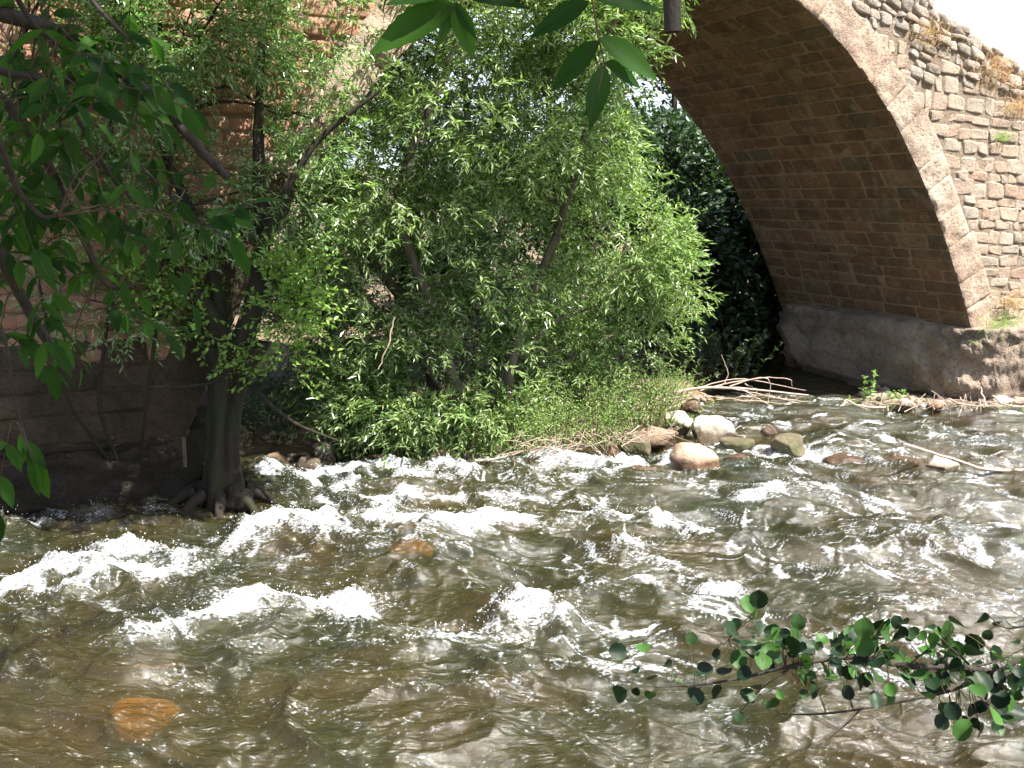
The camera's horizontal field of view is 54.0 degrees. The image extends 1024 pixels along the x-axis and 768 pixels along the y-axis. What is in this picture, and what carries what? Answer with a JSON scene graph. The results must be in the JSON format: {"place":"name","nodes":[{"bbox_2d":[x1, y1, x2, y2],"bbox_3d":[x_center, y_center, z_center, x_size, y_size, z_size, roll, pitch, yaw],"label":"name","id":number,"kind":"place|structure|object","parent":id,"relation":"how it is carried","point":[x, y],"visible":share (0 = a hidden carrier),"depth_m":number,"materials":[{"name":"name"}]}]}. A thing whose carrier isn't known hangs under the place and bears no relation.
{"place":"outdoors","nodes":[
{"label":"outdoors","id":0,"kind":"place"},
{"bbox_2d":[0,314,1023,767],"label":"river water","id":1,"kind":"structure","parent":0,"point":[88,680],"depth_m":7.27,"materials":[{"name":"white liquid"}]},
{"bbox_2d":[8,495,46,512],"bbox_3d":[-4.697,1.148,9.830,0.747,0.416,0.506,0,10,0],"label":"shore rock","id":2,"kind":"object","parent":1,"relation":"in","point":[28,504],"visible":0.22,"depth_m":9.64,"materials":[{"name":"grey stone"}]},
{"bbox_2d":[105,480,133,492],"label":"shore rock","id":3,"kind":"object","parent":1,"relation":"in","point":[115,486],"visible":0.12,"depth_m":9.88,"materials":[{"name":"grey stone"}]},
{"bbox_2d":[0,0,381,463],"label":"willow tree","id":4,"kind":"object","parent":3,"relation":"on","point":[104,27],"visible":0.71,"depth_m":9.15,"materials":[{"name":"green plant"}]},
{"bbox_2d":[153,474,191,498],"bbox_3d":[-3.575,1.079,10.232,0.701,0.388,0.410,0,10,0],"label":"shore rock","id":5,"kind":"object","parent":1,"relation":"in","point":[170,486],"visible":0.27,"depth_m":10.06,"materials":[{"name":"grey stone"}]},
{"bbox_2d":[195,480,201,493],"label":"shore rock","id":6,"kind":"object","parent":1,"relation":"on","point":[198,486],"visible":0.09,"depth_m":9.93,"materials":[{"name":"grey stone"}]},
{"bbox_2d":[225,484,253,511],"bbox_3d":[-2.669,1.118,9.779,0.336,0.303,0.210,0,10,0],"label":"shore rock","id":7,"kind":"object","parent":1,"relation":"on","point":[237,494],"visible":0.88,"depth_m":9.70,"materials":[{"name":"grey stone"}]},
{"bbox_2d":[267,452,288,462],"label":"bank stone","id":8,"kind":"object","parent":1,"relation":"in","point":[278,455],"visible":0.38,"depth_m":11.21,"materials":[{"name":"brown stone"}]},
{"bbox_2d":[297,456,320,470],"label":"bank stone","id":9,"kind":"object","parent":1,"relation":"in","point":[307,462],"visible":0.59,"depth_m":11.09,"materials":[{"name":"beige stone"}]},
{"bbox_2d":[367,452,400,458],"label":"bank stone","id":10,"kind":"object","parent":1,"relation":"in","point":[373,456],"visible":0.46,"depth_m":11.26,"materials":[{"name":"brown stone"}]},
{"bbox_2d":[430,442,457,458],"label":"bank stone","id":11,"kind":"object","parent":1,"relation":"in","point":[441,452],"visible":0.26,"depth_m":11.22,"materials":[{"name":"grey stone"}]},
{"bbox_2d":[461,453,478,459],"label":"bank stone","id":12,"kind":"object","parent":1,"relation":"in","point":[466,456],"visible":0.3,"depth_m":11.32,"materials":[{"name":"stone"}]},
{"bbox_2d":[478,444,507,455],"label":"bank stone","id":13,"kind":"object","parent":1,"relation":"in","point":[487,449],"visible":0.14,"depth_m":11.52,"materials":[{"name":"stone"}]},
{"bbox_2d":[475,451,523,461],"bbox_3d":[-0.136,0.783,10.979,0.538,0.135,0.088,0,10,0],"label":"bank stick","id":14,"kind":"object","parent":1,"relation":"on","point":[491,459],"visible":0.96,"depth_m":10.97,"materials":[{"name":"beige wood"}]},
{"bbox_2d":[0,447,1018,639],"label":"water spray","id":15,"kind":"object","parent":1,"relation":"on","point":[422,520],"visible":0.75,"depth_m":7.91,"materials":[{"name":"white liquid"}]},
{"bbox_2d":[578,447,600,452],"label":"bank stone","id":16,"kind":"object","parent":1,"relation":"in","point":[583,451],"visible":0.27,"depth_m":11.61,"materials":[{"name":"brown stone"}]},
{"bbox_2d":[603,442,618,457],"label":"bank stone","id":17,"kind":"object","parent":1,"relation":"in","point":[609,451],"visible":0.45,"depth_m":11.58,"materials":[{"name":"brown stone"}]},
{"bbox_2d":[619,431,650,455],"bbox_3d":[1.452,0.731,11.862,0.376,0.335,0.295,0,10,0],"label":"river stone","id":18,"kind":"object","parent":1,"relation":"in","point":[640,449],"visible":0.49,"depth_m":11.76,"materials":[{"name":"beige stone"}]},
{"bbox_2d":[629,465,668,471],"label":"wet rock","id":19,"kind":"object","parent":1,"relation":"in","point":[641,467],"visible":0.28,"depth_m":10.78,"materials":[{"name":"stone"}]},
{"bbox_2d":[636,426,678,450],"bbox_3d":[1.687,0.702,12.168,0.701,0.392,0.516,0,10,0],"label":"river boulder","id":20,"kind":"object","parent":1,"relation":"in","point":[656,443],"visible":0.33,"depth_m":12.05,"materials":[{"name":"brown stone"}]},
{"bbox_2d":[664,410,691,434],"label":"river stone","id":21,"kind":"object","parent":1,"relation":"in","point":[683,419],"visible":0.48,"depth_m":12.75,"materials":[{"name":"white stone"}]},
{"bbox_2d":[669,442,719,470],"bbox_3d":[1.981,0.858,11.125,0.478,0.440,0.440,-6,12,-32],"label":"river boulder","id":22,"kind":"object","parent":1,"relation":"in","point":[688,456],"visible":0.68,"depth_m":10.99,"materials":[{"name":"stone"}]},
{"bbox_2d":[692,415,737,445],"bbox_3d":[2.533,0.645,12.519,0.565,0.448,0.528,0,10,0],"label":"river boulder","id":23,"kind":"object","parent":1,"relation":"in","point":[708,430],"visible":0.68,"depth_m":12.37,"materials":[{"name":"stone"}]},
{"bbox_2d":[723,453,746,459],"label":"wet stone","id":24,"kind":"object","parent":1,"relation":"in","point":[738,456],"visible":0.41,"depth_m":11.29,"materials":[{"name":"brown stone"}]},
{"bbox_2d":[719,437,754,452],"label":"mossy stone","id":25,"kind":"object","parent":1,"relation":"in","point":[737,444],"visible":0.81,"depth_m":11.98,"materials":[{"name":"beige stone"}]},
{"bbox_2d":[761,426,776,436],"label":"river stone","id":26,"kind":"object","parent":1,"relation":"in","point":[768,431],"visible":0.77,"depth_m":12.78,"materials":[{"name":"brown stone"}]},
{"bbox_2d":[769,433,804,457],"bbox_3d":[3.262,0.756,11.879,0.418,0.340,0.286,0,10,0],"label":"river stone","id":27,"kind":"object","parent":1,"relation":"in","point":[790,444],"visible":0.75,"depth_m":11.82,"materials":[{"name":"beige stone"}]},
{"bbox_2d":[823,452,864,463],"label":"wet rock","id":28,"kind":"object","parent":1,"relation":"in","point":[842,457],"visible":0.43,"depth_m":11.37,"materials":[{"name":"stone"}]},
{"bbox_2d":[878,389,908,406],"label":"weed","id":29,"kind":"object","parent":1,"relation":"on","point":[895,396],"visible":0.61,"depth_m":14.28,"materials":[{"name":"green plant"}]},
{"bbox_2d":[892,398,915,412],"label":"bar stone","id":30,"kind":"object","parent":1,"relation":"on","point":[897,407],"visible":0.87,"depth_m":14.03,"materials":[{"name":"grey stone"}]},
{"bbox_2d":[885,455,924,462],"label":"wet rock","id":31,"kind":"object","parent":1,"relation":"in","point":[907,457],"visible":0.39,"depth_m":11.18,"materials":[{"name":"stone"}]},
{"bbox_2d":[926,400,943,411],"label":"bar stone","id":32,"kind":"object","parent":1,"relation":"on","point":[938,406],"visible":0.75,"depth_m":14.05,"materials":[{"name":"brown stone"}]},
{"bbox_2d":[923,455,959,469],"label":"river stone","id":33,"kind":"object","parent":1,"relation":"in","point":[934,462],"visible":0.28,"depth_m":10.86,"materials":[{"name":"white stone"}]},
{"bbox_2d":[903,443,1023,471],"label":"floating stick","id":34,"kind":"object","parent":1,"relation":"on","point":[964,462],"visible":0.98,"depth_m":10.66,"materials":[{"name":"beige wood"}]},
{"bbox_2d":[195,167,1023,464],"bbox_3d":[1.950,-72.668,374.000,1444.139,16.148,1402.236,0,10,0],"label":"ground","id":35,"kind":"structure","parent":0,"point":[283,449],"depth_m":14.67,"materials":[{"name":"brown soil"}]},
{"bbox_2d":[28,20,380,516],"bbox_3d":[-2.761,-0.915,9.409,3.087,4.811,1.647,0,10,0],"label":"old willow","id":36,"kind":"object","parent":35,"relation":"on","point":[235,357],"visible":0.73,"depth_m":9.48,"materials":[{"name":"green plant"}]},
{"bbox_2d":[240,375,324,447],"bbox_3d":[-2.799,0.323,11.619,1.365,0.791,1.071,-5,11,-23],"label":"bank shrub","id":37,"kind":"object","parent":35,"relation":"on","point":[262,422],"visible":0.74,"depth_m":11.62,"materials":[{"name":"green plant"}]},
{"bbox_2d":[311,442,336,462],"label":"bank stone","id":38,"kind":"object","parent":35,"relation":"on","point":[327,454],"visible":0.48,"depth_m":11.35,"materials":[{"name":"grey stone"}]},
{"bbox_2d":[252,366,404,433],"bbox_3d":[-2.059,0.145,11.835,1.419,0.789,1.547,9,13,39],"label":"bank shrub","id":39,"kind":"object","parent":35,"relation":"on","point":[306,394],"visible":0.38,"depth_m":11.74,"materials":[{"name":"green plant"}]},
{"bbox_2d":[0,0,681,542],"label":"ash tree","id":40,"kind":"object","parent":35,"relation":"on","point":[100,72],"visible":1,"depth_m":1.80,"materials":[{"name":"green plant"}]},
{"bbox_2d":[271,105,434,321],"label":"broadleaf tree","id":41,"kind":"object","parent":35,"relation":"on","point":[396,143],"visible":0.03,"depth_m":19.90,"materials":[{"name":"green plant"}]},
{"bbox_2d":[332,7,509,297],"bbox_3d":[-3.215,-7.292,25.195,5.463,10.481,7.137,8,13,37],"label":"broadleaf tree","id":42,"kind":"object","parent":35,"relation":"on","point":[430,35],"visible":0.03,"depth_m":24.48,"materials":[{"name":"green plant"}]},
{"bbox_2d":[355,378,500,457],"bbox_3d":[-0.940,0.396,11.499,1.715,0.889,1.333,-4,11,-22],"label":"bank shrub","id":43,"kind":"object","parent":35,"relation":"on","point":[455,431],"visible":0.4,"depth_m":11.28,"materials":[{"name":"green plant"}]},
{"bbox_2d":[232,49,675,420],"bbox_3d":[-0.877,-1.797,13.936,6.253,5.736,4.264,0,10,0],"label":"willow tree","id":44,"kind":"object","parent":35,"relation":"on","point":[399,282],"visible":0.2,"depth_m":13.39,"materials":[{"name":"green plant"}]},
{"bbox_2d":[367,19,549,323],"bbox_3d":[-1.245,-4.507,21.791,4.627,6.463,6.352,0,10,0],"label":"broadleaf tree","id":45,"kind":"object","parent":35,"relation":"on","point":[474,117],"visible":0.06,"depth_m":21.05,"materials":[{"name":"green plant"}]},
{"bbox_2d":[259,0,724,466],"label":"willow tree","id":46,"kind":"object","parent":35,"relation":"on","point":[543,54],"visible":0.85,"depth_m":11.01,"materials":[{"name":"green plant"}]},
{"bbox_2d":[378,317,395,369],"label":"dead twig","id":47,"kind":"object","parent":46,"relation":"hanging from","point":[388,343],"visible":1,"depth_m":10.08,"materials":[{"name":"beige wood"}]},
{"bbox_2d":[0,0,1023,512],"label":"stone bridge","id":48,"kind":"structure","parent":35,"relation":"on","point":[872,164],"depth_m":13.61,"materials":[{"name":"beige stone"}]},
{"bbox_2d":[904,14,965,58],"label":"dry grass","id":49,"kind":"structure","parent":48,"relation":"on","point":[930,31],"depth_m":12.95,"materials":[{"name":"beige plant"}]},
{"bbox_2d":[959,36,1023,100],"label":"dry grass","id":50,"kind":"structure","parent":48,"relation":"on","point":[1003,71],"depth_m":13.49,"materials":[{"name":"beige plant"}]},
{"bbox_2d":[968,307,1023,352],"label":"green tuft","id":51,"kind":"object","parent":48,"relation":"on","point":[1005,320],"visible":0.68,"depth_m":14.07,"materials":[{"name":"green plant"}]},
{"bbox_2d":[992,128,1018,143],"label":"green tuft","id":52,"kind":"object","parent":48,"relation":"on","point":[1002,136],"visible":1,"depth_m":13.74,"materials":[{"name":"green plant"}]},
{"bbox_2d":[988,91,1023,125],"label":"dry grass","id":53,"kind":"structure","parent":48,"relation":"attached to","point":[1020,106],"depth_m":13.74,"materials":[{"name":"beige plant"}]},
{"bbox_2d":[991,284,1023,317],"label":"dry grass","id":54,"kind":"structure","parent":48,"relation":"on","point":[1014,299],"depth_m":14.22,"materials":[{"name":"beige plant"}]},
{"bbox_2d":[428,380,598,458],"bbox_3d":[-0.002,0.457,11.279,1.583,0.885,1.438,6,12,29],"label":"bank shrub","id":55,"kind":"object","parent":35,"relation":"on","point":[509,446],"visible":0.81,"depth_m":11.27,"materials":[{"name":"green plant"}]},
{"bbox_2d":[451,8,610,269],"bbox_3d":[0.589,-6.740,28.293,6.200,8.373,6.095,-6,12,-28],"label":"broadleaf tree","id":56,"kind":"object","parent":35,"relation":"on","point":[510,21],"visible":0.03,"depth_m":27.30,"materials":[{"name":"green plant"}]},
{"bbox_2d":[491,96,668,342],"bbox_3d":[1.258,-2.892,19.541,3.704,5.406,5.069,0,10,0],"label":"broadleaf tree","id":57,"kind":"object","parent":35,"relation":"on","point":[627,137],"visible":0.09,"depth_m":19.11,"materials":[{"name":"green plant"}]},
{"bbox_2d":[529,97,733,326],"bbox_3d":[2.668,-3.582,22.312,4.984,5.470,4.795,0,10,0],"label":"broadleaf tree","id":58,"kind":"object","parent":35,"relation":"on","point":[658,116],"visible":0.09,"depth_m":21.39,"materials":[{"name":"green plant"}]},
{"bbox_2d":[239,382,1023,460],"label":"gravel","id":59,"kind":"structure","parent":35,"relation":"on","point":[884,389],"depth_m":12.45,"materials":[{"name":"stone"}]},
{"bbox_2d":[491,359,659,455],"bbox_3d":[0.738,0.280,11.760,1.977,1.060,1.807,0,10,0],"label":"bank herb","id":60,"kind":"object","parent":59,"relation":"on","point":[589,424],"visible":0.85,"depth_m":11.65,"materials":[{"name":"green plant"}]},
{"bbox_2d":[992,395,1009,402],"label":"bar stone","id":61,"kind":"object","parent":59,"relation":"on","point":[1003,398],"visible":0.41,"depth_m":14.19,"materials":[{"name":"white stone"}]},
{"bbox_2d":[992,395,1023,407],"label":"drift stick","id":62,"kind":"object","parent":59,"relation":"on","point":[998,400],"visible":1,"depth_m":13.41,"materials":[{"name":"beige wood"}]},
{"bbox_2d":[552,31,715,225],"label":"broadleaf tree","id":63,"kind":"object","parent":35,"relation":"on","point":[673,100],"visible":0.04,"depth_m":25.33,"materials":[{"name":"green plant"}]},
{"bbox_2d":[561,349,724,434],"bbox_3d":[1.590,0.087,12.556,2.035,1.116,2.014,0,10,0],"label":"bank herb","id":64,"kind":"object","parent":35,"relation":"on","point":[658,415],"visible":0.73,"depth_m":12.38,"materials":[{"name":"green plant"}]},
{"bbox_2d":[635,361,719,405],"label":"bank herb","id":65,"kind":"object","parent":35,"relation":"on","point":[661,386],"visible":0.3,"depth_m":13.70,"materials":[{"name":"green plant"}]},
{"bbox_2d":[587,178,783,368],"bbox_3d":[3.385,-1.872,19.262,4.065,4.033,4.961,0,10,0],"label":"broadleaf tree","id":66,"kind":"object","parent":35,"relation":"on","point":[722,234],"visible":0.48,"depth_m":18.03,"materials":[{"name":"green plant"}]},
{"bbox_2d":[680,400,701,414],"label":"river stone","id":67,"kind":"object","parent":35,"relation":"on","point":[691,406],"visible":0.58,"depth_m":13.98,"materials":[{"name":"brown stone"}]},
{"bbox_2d":[594,309,791,385],"bbox_3d":[2.659,-0.612,15.270,3.020,1.139,1.810,0,10,0],"label":"shade shrub","id":68,"kind":"object","parent":35,"relation":"on","point":[699,349],"visible":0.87,"depth_m":15.07,"materials":[{"name":"green plant"}]},
{"bbox_2d":[640,111,783,354],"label":"broadleaf tree","id":69,"kind":"object","parent":35,"relation":"on","point":[701,150],"visible":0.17,"depth_m":19.83,"materials":[{"name":"green plant"}]},
{"bbox_2d":[676,109,756,294],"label":"broadleaf tree","id":70,"kind":"object","parent":35,"relation":"on","point":[718,172],"visible":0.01,"depth_m":23.53,"materials":[{"name":"green plant"}]},
{"bbox_2d":[633,355,810,410],"bbox_3d":[2.703,0.101,13.187,2.385,1.044,0.650,0,10,0],"label":"fallen branch","id":71,"kind":"object","parent":35,"relation":"on","point":[707,386],"visible":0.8,"depth_m":13.12,"materials":[{"name":"beige wood"}]},
{"bbox_2d":[700,167,783,352],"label":"broadleaf tree","id":72,"kind":"object","parent":35,"relation":"on","point":[770,299],"visible":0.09,"depth_m":19.10,"materials":[{"name":"green plant"}]},
{"bbox_2d":[499,391,1023,465],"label":"drift twigs","id":73,"kind":"object","parent":35,"relation":"on","point":[553,440],"visible":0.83,"depth_m":11.61,"materials":[{"name":"beige wood"}]},
{"bbox_2d":[846,399,886,407],"bbox_3d":[4.882,0.279,13.771,0.684,0.180,0.120,-4,11,-20],"label":"drift stick","id":74,"kind":"object","parent":73,"relation":"on","point":[865,406],"visible":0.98,"depth_m":13.71,"materials":[{"name":"beige wood"}]},
{"bbox_2d":[948,398,988,406],"bbox_3d":[6.213,0.259,13.679,0.513,0.105,0.057,5,11,24],"label":"drift stick","id":75,"kind":"object","parent":73,"relation":"on","point":[965,404],"visible":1,"depth_m":13.70,"materials":[{"name":"beige wood"}]},
{"bbox_2d":[980,387,987,405],"bbox_3d":[6.535,0.181,13.931,0.046,0.238,0.299,1,10,5],"label":"drift stick","id":76,"kind":"object","parent":73,"relation":"on","point":[983,397],"visible":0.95,"depth_m":13.92,"materials":[{"name":"beige wood"}]},
{"bbox_2d":[859,369,877,400],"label":"tall weed","id":77,"kind":"object","parent":35,"relation":"on","point":[873,383],"visible":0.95,"depth_m":14.36,"materials":[{"name":"green plant"}]},
{"bbox_2d":[875,393,888,400],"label":"bar stone","id":78,"kind":"object","parent":35,"relation":"on","point":[882,394],"visible":0.45,"depth_m":14.54,"materials":[{"name":"beige stone"}]},
{"bbox_2d":[344,0,1023,169],"label":"sky","id":79,"kind":"structure","parent":0,"point":[998,19],"materials":[{"name":"white"}]},
{"bbox_2d":[608,590,1023,740],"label":"branch","id":80,"kind":"object","parent":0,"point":[976,676],"visible":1,"depth_m":2.43,"materials":[{"name":"green plant"}]}
]}

